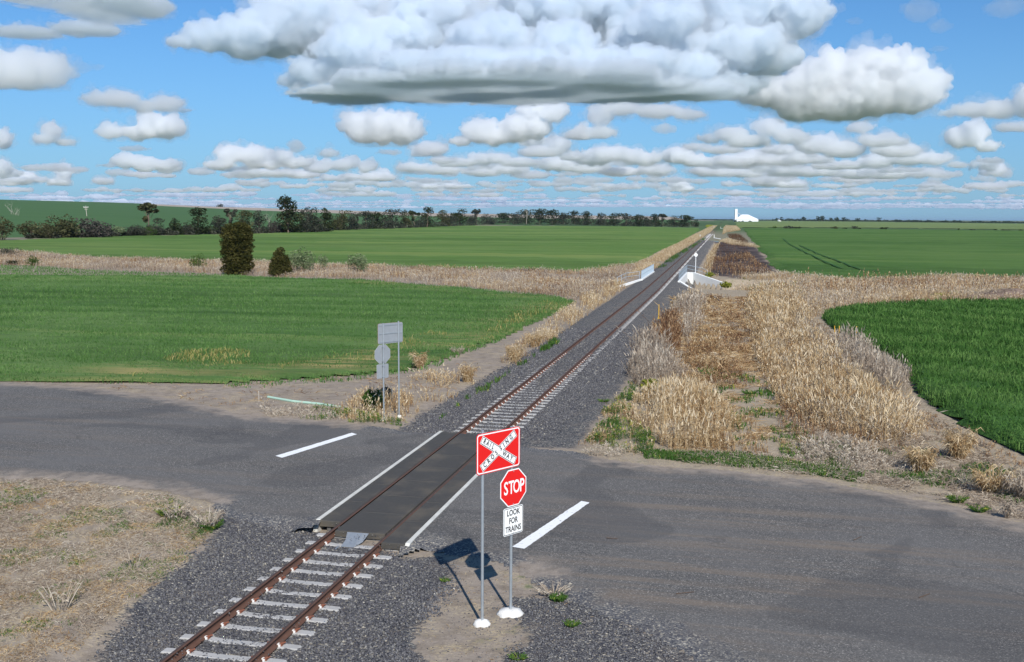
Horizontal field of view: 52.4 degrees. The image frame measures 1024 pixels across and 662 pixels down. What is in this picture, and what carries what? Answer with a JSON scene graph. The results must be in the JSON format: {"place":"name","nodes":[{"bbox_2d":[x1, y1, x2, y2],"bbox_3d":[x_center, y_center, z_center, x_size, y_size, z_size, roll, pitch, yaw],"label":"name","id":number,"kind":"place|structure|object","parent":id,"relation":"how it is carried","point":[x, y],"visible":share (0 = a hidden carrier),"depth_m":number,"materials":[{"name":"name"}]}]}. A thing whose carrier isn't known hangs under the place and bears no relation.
{"place":"outdoors","nodes":[
{"label":"outdoors","id":0,"kind":"place"},
{"bbox_2d":[0,264,575,383],"bbox_3d":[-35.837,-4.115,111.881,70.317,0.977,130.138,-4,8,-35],"label":"wheat field","id":1,"kind":"structure","parent":0,"point":[118,369],"depth_m":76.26,"materials":[{"name":"green plant"}]},
{"bbox_2d":[0,199,697,237],"bbox_3d":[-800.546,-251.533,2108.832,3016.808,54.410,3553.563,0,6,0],"label":"hill","id":2,"kind":"structure","parent":0,"point":[126,215],"depth_m":985.90,"materials":[{"name":"green plant"}]},
{"bbox_2d":[0,225,700,270],"bbox_3d":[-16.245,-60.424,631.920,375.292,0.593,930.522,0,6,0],"label":"wheat field","id":3,"kind":"structure","parent":0,"point":[557,247],"depth_m":304.88,"materials":[{"name":"green plant"}]},
{"bbox_2d":[0,500,1002,661],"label":"scattered grit","id":4,"kind":"object","parent":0,"point":[407,614],"visible":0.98,"depth_m":20.47,"materials":[{"name":"gravel"}]},
{"bbox_2d":[0,382,1023,661],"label":"road","id":5,"kind":"structure","parent":0,"point":[738,538],"depth_m":26.79,"materials":[{"name":"grey asphalt"}]},
{"bbox_2d":[276,433,355,457],"bbox_3d":[-6.731,3.946,36.171,0.377,0.004,4.369,3,7,27],"label":"road marking","id":6,"kind":"object","parent":5,"relation":"on","point":[313,446],"visible":1,"depth_m":35.93,"materials":[{"name":"paint"}]},
{"bbox_2d":[512,501,588,548],"bbox_3d":[1.114,4.984,27.012,0.339,0.008,4.536,3,7,25],"label":"road marking","id":7,"kind":"object","parent":5,"relation":"on","point":[537,534],"visible":0.99,"depth_m":26.62,"materials":[{"name":"paint"}]},
{"bbox_2d":[0,240,1023,661],"bbox_3d":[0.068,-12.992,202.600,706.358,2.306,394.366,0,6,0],"label":"ground","id":8,"kind":"structure","parent":0,"point":[582,424],"depth_m":28.33,"materials":[{"name":"beige soil"}]},
{"bbox_2d":[36,574,83,610],"bbox_3d":[-9.053,5.285,20.964,0.828,0.730,0.985,5,8,38],"label":"grass tussock","id":9,"kind":"object","parent":8,"relation":"on","point":[64,600],"depth_m":21.00,"materials":[{"name":"beige plant"}]},
{"bbox_2d":[0,477,224,661],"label":"dry turf","id":10,"kind":"structure","parent":8,"relation":"on","point":[61,505],"depth_m":25.00,"materials":[{"name":"beige plant"}]},
{"bbox_2d":[156,498,194,518],"bbox_3d":[-8.812,4.692,27.267,0.957,0.535,0.972,0,6,0],"label":"grass tussock","id":11,"kind":"object","parent":8,"relation":"on","point":[185,511],"depth_m":27.20,"materials":[{"name":"beige plant"}]},
{"bbox_2d":[143,515,215,538],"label":"dry turf","id":12,"kind":"structure","parent":8,"relation":"on","point":[169,522],"depth_m":26.68,"materials":[{"name":"beige plant"}]},
{"bbox_2d":[163,347,252,366],"bbox_3d":[-17.001,1.422,58.307,4.928,0.588,8.311,-2,7,-18],"label":"yellowing patch","id":13,"kind":"object","parent":8,"relation":"on","point":[211,352],"visible":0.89,"depth_m":58.86,"materials":[{"name":"green plant"}]},
{"bbox_2d":[190,504,226,529],"bbox_3d":[-7.739,4.768,26.521,0.958,0.568,1.008,0,6,0],"label":"grass tussock","id":14,"kind":"object","parent":8,"relation":"on","point":[198,519],"depth_m":26.47,"materials":[{"name":"beige plant"}]},
{"bbox_2d":[219,221,255,274],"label":"cypress tree","id":15,"kind":"object","parent":8,"relation":"on","point":[237,239],"visible":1,"depth_m":153.74,"materials":[{"name":"green plant"}]},
{"bbox_2d":[6,361,475,410],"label":"dry litter","id":16,"kind":"object","parent":8,"relation":"on","point":[294,389],"visible":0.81,"depth_m":48.32,"materials":[{"name":"beige plant"}]},
{"bbox_2d":[87,516,461,661],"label":"ballast stones","id":17,"kind":"object","parent":8,"relation":"on","point":[341,612],"visible":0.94,"depth_m":21.83,"materials":[{"name":"grey gravel"}]},
{"bbox_2d":[268,247,292,275],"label":"conical tree","id":18,"kind":"object","parent":8,"relation":"on","point":[279,263],"visible":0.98,"depth_m":150.72,"materials":[{"name":"green plant"}]},
{"bbox_2d":[248,397,342,419],"bbox_3d":[-8.716,3.099,42.285,4.694,0.439,2.574,2,6,15],"label":"pale straw","id":19,"kind":"object","parent":8,"relation":"on","point":[306,407],"visible":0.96,"depth_m":42.10,"materials":[{"name":"beige plant"}]},
{"bbox_2d":[288,247,315,270],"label":"pale shrub","id":20,"kind":"object","parent":8,"relation":"on","point":[303,261],"visible":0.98,"depth_m":161.73,"materials":[{"name":"green plant"}]},
{"bbox_2d":[267,396,340,407],"bbox_3d":[-8.929,3.028,44.288,4.412,0.134,0.278,5,7,34],"label":"green pipe","id":21,"kind":"object","parent":8,"relation":"on","point":[293,401],"visible":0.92,"depth_m":44.37,"materials":[{"name":"plastic"}]},
{"bbox_2d":[0,248,656,299],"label":"creek reeds","id":22,"kind":"object","parent":8,"relation":"on","point":[328,273],"visible":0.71,"depth_m":159.02,"materials":[{"name":"beige plant"}]},
{"bbox_2d":[335,532,367,549],"bbox_3d":[-3.961,5.204,25.727,0.580,0.187,0.840,2,6,12],"label":"deflector plate","id":23,"kind":"object","parent":8,"relation":"on","point":[353,543],"visible":1,"depth_m":25.86,"materials":[{"name":"metal"}]},
{"bbox_2d":[298,400,407,425],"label":"green weeds","id":24,"kind":"object","parent":8,"relation":"on","point":[378,416],"visible":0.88,"depth_m":40.85,"materials":[{"name":"green plant"}]},
{"bbox_2d":[347,253,368,270],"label":"pale shrub","id":25,"kind":"object","parent":8,"relation":"on","point":[360,262],"visible":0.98,"depth_m":161.69,"materials":[{"name":"green plant"}]},
{"bbox_2d":[279,330,450,366],"bbox_3d":[-7.602,0.972,64.165,3.941,0.896,21.551,2,7,18],"label":"yellowing patch","id":26,"kind":"object","parent":8,"relation":"on","point":[373,353],"visible":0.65,"depth_m":61.08,"materials":[{"name":"plant"}]},
{"bbox_2d":[219,330,513,387],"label":"crop seedlings","id":27,"kind":"object","parent":8,"relation":"on","point":[480,345],"visible":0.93,"depth_m":52.55,"materials":[{"name":"plant"}]},
{"bbox_2d":[362,389,382,410],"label":"green weed","id":28,"kind":"object","parent":8,"relation":"on","point":[370,395],"visible":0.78,"depth_m":42.82,"materials":[{"name":"green plant"}]},
{"bbox_2d":[333,382,419,422],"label":"straw reeds","id":29,"kind":"object","parent":8,"relation":"on","point":[403,398],"visible":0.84,"depth_m":42.53,"materials":[{"name":"beige plant"}]},
{"bbox_2d":[375,321,402,420],"bbox_3d":[-4.798,1.701,40.828,1.340,4.152,0.328,-5,8,-43],"label":"crossing sign","id":30,"kind":"object","parent":8,"relation":"on","point":[390,332],"visible":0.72,"depth_m":40.69,"materials":[{"name":"metal"}]},
{"bbox_2d":[313,431,478,553],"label":"level crossing deck","id":31,"kind":"structure","parent":8,"relation":"on","point":[384,514],"depth_m":29.73,"materials":[{"name":"rubber"}]},
{"bbox_2d":[409,349,428,368],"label":"grass tussock","id":32,"kind":"object","parent":8,"relation":"on","point":[418,361],"depth_m":55.57,"materials":[{"name":"beige plant"}]},
{"bbox_2d":[400,363,476,402],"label":"straw reeds","id":33,"kind":"object","parent":8,"relation":"on","point":[445,379],"visible":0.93,"depth_m":49.98,"materials":[{"name":"beige plant"}]},
{"bbox_2d":[160,222,721,661],"bbox_3d":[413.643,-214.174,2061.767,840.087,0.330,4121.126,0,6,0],"label":"railway track","id":34,"kind":"structure","parent":8,"relation":"on","point":[193,641],"depth_m":23.45,"materials":[{"name":"brown metal"}]},
{"bbox_2d":[454,360,480,381],"bbox_3d":[-2.128,1.982,50.704,1.351,1.044,1.217,0,6,0],"label":"grass tussock","id":35,"kind":"object","parent":8,"relation":"on","point":[469,375],"depth_m":50.63,"materials":[{"name":"beige plant"}]},
{"bbox_2d":[473,426,525,627],"bbox_3d":[-0.237,3.929,20.488,0.521,4.152,1.370,6,9,44],"label":"crossing sign","id":36,"kind":"object","parent":8,"relation":"on","point":[497,450],"visible":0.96,"depth_m":20.43,"materials":[{"name":"metal"}]},
{"bbox_2d":[439,336,559,418],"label":"verge grass","id":37,"kind":"structure","parent":8,"relation":"on","point":[547,346],"depth_m":54.30,"materials":[{"name":"plant"}]},
{"bbox_2d":[401,379,613,439],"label":"ballast stones","id":38,"kind":"object","parent":8,"relation":"on","point":[574,397],"visible":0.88,"depth_m":44.15,"materials":[{"name":"grey gravel"}]},
{"bbox_2d":[504,343,525,360],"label":"grass tussock","id":39,"kind":"object","parent":8,"relation":"on","point":[510,353],"depth_m":59.26,"materials":[{"name":"beige plant"}]},
{"bbox_2d":[478,297,567,338],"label":"yellowing patch","id":40,"kind":"object","parent":8,"relation":"on","point":[500,326],"visible":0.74,"depth_m":86.64,"materials":[{"name":"green plant"}]},
{"bbox_2d":[382,584,706,661],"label":"ballast stones","id":41,"kind":"object","parent":8,"relation":"on","point":[586,633],"visible":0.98,"depth_m":19.78,"materials":[{"name":"grey gravel"}]},
{"bbox_2d":[533,578,572,596],"bbox_3d":[0.878,5.454,21.924,0.893,0.291,0.821,0,6,0],"label":"grass tussock","id":42,"kind":"object","parent":8,"relation":"on","point":[563,591],"depth_m":21.99,"materials":[{"name":"beige plant"}]},
{"bbox_2d":[500,276,626,367],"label":"straw reeds","id":43,"kind":"object","parent":8,"relation":"on","point":[594,301],"visible":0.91,"depth_m":88.79,"materials":[{"name":"beige plant"}]},
{"bbox_2d":[515,270,615,292],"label":"creek reeds","id":44,"kind":"object","parent":8,"relation":"on","point":[533,277],"visible":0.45,"depth_m":139.01,"materials":[{"name":"beige plant"}]},
{"bbox_2d":[485,327,647,383],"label":"ballast stones","id":45,"kind":"object","parent":8,"relation":"on","point":[601,365],"visible":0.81,"depth_m":59.84,"materials":[{"name":"grey gravel"}]},
{"bbox_2d":[582,440,631,456],"bbox_3d":[3.223,3.940,35.461,1.720,0.351,2.129,0,6,0],"label":"pale straw","id":46,"kind":"object","parent":8,"relation":"on","point":[602,452],"visible":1,"depth_m":35.10,"materials":[{"name":"beige plant"}]},
{"bbox_2d":[578,379,659,455],"bbox_3d":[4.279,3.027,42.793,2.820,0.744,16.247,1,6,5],"label":"mixed weeds","id":47,"kind":"object","parent":8,"relation":"on","point":[621,414],"visible":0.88,"depth_m":39.07,"materials":[{"name":"beige plant"}]},
{"bbox_2d":[615,321,699,387],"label":"tall dry grass","id":48,"kind":"structure","parent":8,"relation":"on","point":[656,359],"depth_m":53.70,"materials":[{"name":"beige plant"}]},
{"bbox_2d":[637,302,685,357],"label":"tall dry grass","id":49,"kind":"structure","parent":8,"relation":"on","point":[668,318],"depth_m":73.67,"materials":[{"name":"brown plant"}]},
{"bbox_2d":[618,264,721,288],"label":"culvert bridge","id":50,"kind":"structure","parent":8,"relation":"on","point":[683,279],"depth_m":151.67,"materials":[{"name":"concrete"}]},
{"bbox_2d":[627,225,716,278],"bbox_3d":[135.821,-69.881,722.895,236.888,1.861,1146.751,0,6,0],"label":"verge reeds","id":51,"kind":"object","parent":8,"relation":"on","point":[669,251],"visible":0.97,"depth_m":263.26,"materials":[{"name":"beige plant"}]},
{"bbox_2d":[626,370,746,449],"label":"straw reeds","id":52,"kind":"object","parent":8,"relation":"on","point":[677,392],"visible":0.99,"depth_m":39.75,"materials":[{"name":"beige plant"}]},
{"bbox_2d":[669,288,707,345],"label":"tall dry grass","id":53,"kind":"structure","parent":8,"relation":"on","point":[686,301],"depth_m":93.25,"materials":[{"name":"beige plant"}]},
{"bbox_2d":[680,293,741,384],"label":"brown stubble","id":54,"kind":"object","parent":8,"relation":"on","point":[710,339],"visible":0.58,"depth_m":67.36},
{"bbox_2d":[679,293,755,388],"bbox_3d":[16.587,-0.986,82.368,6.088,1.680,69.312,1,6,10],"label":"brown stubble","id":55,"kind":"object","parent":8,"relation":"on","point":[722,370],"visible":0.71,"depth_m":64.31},
{"bbox_2d":[711,242,747,268],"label":"burnt reeds","id":56,"kind":"object","parent":8,"relation":"on","point":[724,246],"visible":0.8,"depth_m":241.23,"materials":[{"name":"brown plant"}]},
{"bbox_2d":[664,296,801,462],"bbox_3d":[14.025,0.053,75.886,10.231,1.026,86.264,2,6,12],"label":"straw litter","id":57,"kind":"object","parent":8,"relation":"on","point":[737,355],"visible":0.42,"depth_m":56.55,"materials":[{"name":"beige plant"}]},
{"bbox_2d":[708,251,772,274],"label":"bank grass","id":58,"kind":"structure","parent":8,"relation":"on","point":[739,263],"depth_m":187.15,"materials":[{"name":"brown plant"}]},
{"bbox_2d":[698,366,794,458],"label":"track weeds","id":59,"kind":"object","parent":8,"relation":"on","point":[768,391],"visible":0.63,"depth_m":45.50,"materials":[{"name":"green plant"}]},
{"bbox_2d":[734,409,771,454],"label":"track weeds","id":60,"kind":"object","parent":8,"relation":"on","point":[750,444],"visible":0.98,"depth_m":36.11,"materials":[{"name":"beige plant"}]},
{"bbox_2d":[638,448,1023,519],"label":"pale straw","id":61,"kind":"object","parent":8,"relation":"on","point":[975,495],"visible":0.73,"depth_m":32.32,"materials":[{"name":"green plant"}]},
{"bbox_2d":[796,306,872,385],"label":"straw reeds","id":62,"kind":"object","parent":8,"relation":"on","point":[823,333],"visible":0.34,"depth_m":62.24,"materials":[{"name":"beige plant"}]},
{"bbox_2d":[773,394,904,450],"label":"brown weeds","id":63,"kind":"object","parent":8,"relation":"on","point":[837,428],"visible":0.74,"depth_m":38.17,"materials":[{"name":"brown plant"}]},
{"bbox_2d":[739,279,946,443],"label":"straw reeds","id":64,"kind":"object","parent":8,"relation":"on","point":[860,385],"visible":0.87,"depth_m":47.75,"materials":[{"name":"beige plant"}]},
{"bbox_2d":[790,431,902,471],"bbox_3d":[11.180,3.862,34.704,3.647,0.798,4.792,0,6,0],"label":"pale straw","id":65,"kind":"object","parent":8,"relation":"on","point":[861,457],"visible":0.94,"depth_m":34.47,"materials":[{"name":"beige plant"}]},
{"bbox_2d":[825,323,911,391],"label":"grey tall grass","id":66,"kind":"structure","parent":8,"relation":"on","point":[877,364],"depth_m":55.97,"materials":[{"name":"beige plant"}]},
{"bbox_2d":[732,267,1023,316],"bbox_3d":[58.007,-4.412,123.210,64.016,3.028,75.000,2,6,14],"label":"creek reeds","id":67,"kind":"object","parent":8,"relation":"on","point":[888,292],"visible":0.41,"depth_m":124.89,"materials":[{"name":"beige plant"}]},
{"bbox_2d":[769,411,1023,517],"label":"verge litter","id":68,"kind":"object","parent":8,"relation":"on","point":[972,461],"visible":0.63,"depth_m":34.07,"materials":[{"name":"beige plant"}]},
{"bbox_2d":[770,413,1023,503],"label":"verge grass","id":69,"kind":"structure","parent":8,"relation":"on","point":[911,474],"depth_m":32.84,"materials":[{"name":"plant"}]},
{"bbox_2d":[820,323,1008,462],"bbox_3d":[20.076,1.712,60.032,3.106,1.144,61.266,1,6,9],"label":"grey stubble","id":70,"kind":"object","parent":8,"relation":"on","point":[938,422],"visible":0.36,"depth_m":39.66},
{"bbox_2d":[900,440,939,473],"bbox_3d":[12.898,3.948,32.827,1.406,1.062,1.364,0,6,0],"label":"grass tussock","id":71,"kind":"object","parent":8,"relation":"on","point":[915,455],"depth_m":32.64,"materials":[{"name":"beige plant"}]},
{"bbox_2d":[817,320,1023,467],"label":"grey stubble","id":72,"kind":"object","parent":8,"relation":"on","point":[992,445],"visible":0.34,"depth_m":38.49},
{"bbox_2d":[880,462,1022,501],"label":"pale straw","id":73,"kind":"object","parent":8,"relation":"on","point":[958,477],"visible":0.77,"depth_m":31.47,"materials":[{"name":"beige plant"}]},
{"bbox_2d":[940,423,983,459],"bbox_3d":[14.936,3.702,34.525,1.449,1.199,1.495,3,7,20],"label":"grass tussock","id":74,"kind":"object","parent":8,"relation":"on","point":[962,445],"depth_m":34.40,"materials":[{"name":"beige plant"}]},
{"bbox_2d":[954,288,1023,300],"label":"reeds","id":75,"kind":"object","parent":8,"relation":"on","point":[1000,291],"visible":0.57,"depth_m":113.12,"materials":[{"name":"beige plant"}]},
{"bbox_2d":[964,460,1021,493],"bbox_3d":[13.981,4.294,30.269,1.469,0.937,1.585,-5,8,-39],"label":"grass tussock","id":76,"kind":"object","parent":8,"relation":"on","point":[993,487],"depth_m":30.10,"materials":[{"name":"beige plant"}]},
{"bbox_2d":[999,499,1015,518],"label":"grass tussock","id":77,"kind":"object","parent":8,"relation":"on","point":[1007,509],"depth_m":27.70,"materials":[{"name":"beige plant"}]},
{"bbox_2d":[999,465,1023,499],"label":"grass tussock","id":78,"kind":"object","parent":8,"relation":"on","point":[1015,488],"depth_m":29.55,"materials":[{"name":"beige plant"}]},
{"bbox_2d":[0,0,1023,241],"label":"sky","id":79,"kind":"structure","parent":0,"point":[699,109],"materials":[{"name":"blue"}]},
{"bbox_2d":[1,219,1023,241],"bbox_3d":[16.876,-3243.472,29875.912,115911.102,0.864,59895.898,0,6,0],"label":"ground","id":80,"kind":"structure","parent":0,"point":[718,232],"depth_m":1076.55,"materials":[{"name":"green plant"}]},
{"bbox_2d":[0,216,14,239],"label":"line tree","id":81,"kind":"object","parent":80,"relation":"on","point":[3,228],"visible":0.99,"depth_m":361.77,"materials":[{"name":"green plant"}]},
{"bbox_2d":[15,221,48,236],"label":"line tree","id":82,"kind":"object","parent":80,"relation":"on","point":[31,229],"visible":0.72,"depth_m":394.91,"materials":[{"name":"green plant"}]},
{"bbox_2d":[34,225,57,237],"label":"line tree","id":83,"kind":"object","parent":80,"relation":"on","point":[49,231],"visible":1,"depth_m":391.18,"materials":[{"name":"green plant"}]},
{"bbox_2d":[44,214,80,237],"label":"line tree","id":84,"kind":"object","parent":80,"relation":"on","point":[67,229],"visible":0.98,"depth_m":394.63,"materials":[{"name":"green plant"}]},
{"bbox_2d":[66,218,116,237],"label":"line tree","id":85,"kind":"object","parent":80,"relation":"on","point":[99,228],"visible":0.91,"depth_m":404.39,"materials":[{"name":"green plant"}]},
{"bbox_2d":[121,224,151,235],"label":"line tree","id":86,"kind":"object","parent":80,"relation":"on","point":[138,228],"visible":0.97,"depth_m":445.46,"materials":[{"name":"green plant"}]},
{"bbox_2d":[136,202,159,224],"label":"line tree","id":87,"kind":"object","parent":80,"relation":"on","point":[146,206],"visible":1,"depth_m":478.43,"materials":[{"name":"green plant"}]},
{"bbox_2d":[187,207,217,233],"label":"line tree","id":88,"kind":"object","parent":80,"relation":"on","point":[194,212],"visible":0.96,"depth_m":490.74,"materials":[{"name":"green plant"}]},
{"bbox_2d":[209,215,226,232],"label":"line tree","id":89,"kind":"object","parent":80,"relation":"on","point":[219,222],"visible":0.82,"depth_m":510.41,"materials":[{"name":"green plant"}]},
{"bbox_2d":[234,210,254,231],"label":"line tree","id":90,"kind":"object","parent":80,"relation":"on","point":[242,213],"visible":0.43,"depth_m":505.31,"materials":[{"name":"green plant"}]},
{"bbox_2d":[251,210,267,231],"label":"line tree","id":91,"kind":"object","parent":80,"relation":"on","point":[257,222],"visible":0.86,"depth_m":541.73,"materials":[{"name":"green plant"}]},
{"bbox_2d":[275,194,304,232],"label":"line tree","id":92,"kind":"object","parent":80,"relation":"on","point":[283,202],"visible":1,"depth_m":547.87,"materials":[{"name":"green plant"}]},
{"bbox_2d":[299,207,321,228],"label":"line tree","id":93,"kind":"object","parent":80,"relation":"on","point":[311,218],"visible":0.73,"depth_m":569.50,"materials":[{"name":"green plant"}]},
{"bbox_2d":[320,208,336,231],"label":"line tree","id":94,"kind":"object","parent":80,"relation":"on","point":[326,216],"visible":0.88,"depth_m":588.31,"materials":[{"name":"green plant"}]},
{"bbox_2d":[25,217,698,238],"bbox_3d":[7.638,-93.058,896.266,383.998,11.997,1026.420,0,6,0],"label":"understorey scrub","id":95,"kind":"object","parent":80,"relation":"on","point":[168,231],"visible":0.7,"depth_m":685.89,"materials":[{"name":"green plant"}]},
{"bbox_2d":[357,210,375,227],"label":"line tree","id":96,"kind":"object","parent":80,"relation":"on","point":[365,214],"visible":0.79,"depth_m":731.29,"materials":[{"name":"green plant"}]},
{"bbox_2d":[379,209,406,227],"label":"line tree","id":97,"kind":"object","parent":80,"relation":"on","point":[386,220],"visible":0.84,"depth_m":774.25,"materials":[{"name":"green plant"}]},
{"bbox_2d":[772,218,1017,221],"bbox_3d":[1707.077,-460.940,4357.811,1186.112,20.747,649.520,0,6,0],"label":"wood","id":98,"kind":"object","parent":80,"relation":"on","point":[801,219],"visible":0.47,"depth_m":4426.78,"materials":[{"name":"green plant"}]},
{"bbox_2d":[894,219,1023,222],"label":"wood","id":99,"kind":"object","parent":80,"relation":"on","point":[947,221],"visible":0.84,"depth_m":3604.98,"materials":[{"name":"green plant"}]},
{"bbox_2d":[702,242,719,276],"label":"bank grass","id":100,"kind":"structure","parent":0,"point":[713,251],"depth_m":210.55,"materials":[{"name":"beige plant"}]},
{"bbox_2d":[641,447,865,481],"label":"verge grass","id":101,"kind":"structure","parent":0,"point":[669,453],"depth_m":33.90,"materials":[{"name":"green plant"}]},
{"bbox_2d":[734,221,1023,229],"bbox_3d":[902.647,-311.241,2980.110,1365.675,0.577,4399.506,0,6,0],"label":"light crop field","id":102,"kind":"structure","parent":0,"point":[841,224],"depth_m":1652.89,"materials":[{"name":"green plant"}]},
{"bbox_2d":[744,228,1023,281],"bbox_3d":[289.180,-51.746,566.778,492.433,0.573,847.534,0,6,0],"label":"dense wheat field","id":103,"kind":"structure","parent":0,"point":[924,251],"depth_m":279.47,"materials":[{"name":"green plant"}]},
{"bbox_2d":[821,295,1023,452],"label":"dense wheat field","id":104,"kind":"structure","parent":0,"point":[962,422],"depth_m":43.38,"materials":[{"name":"green plant"}]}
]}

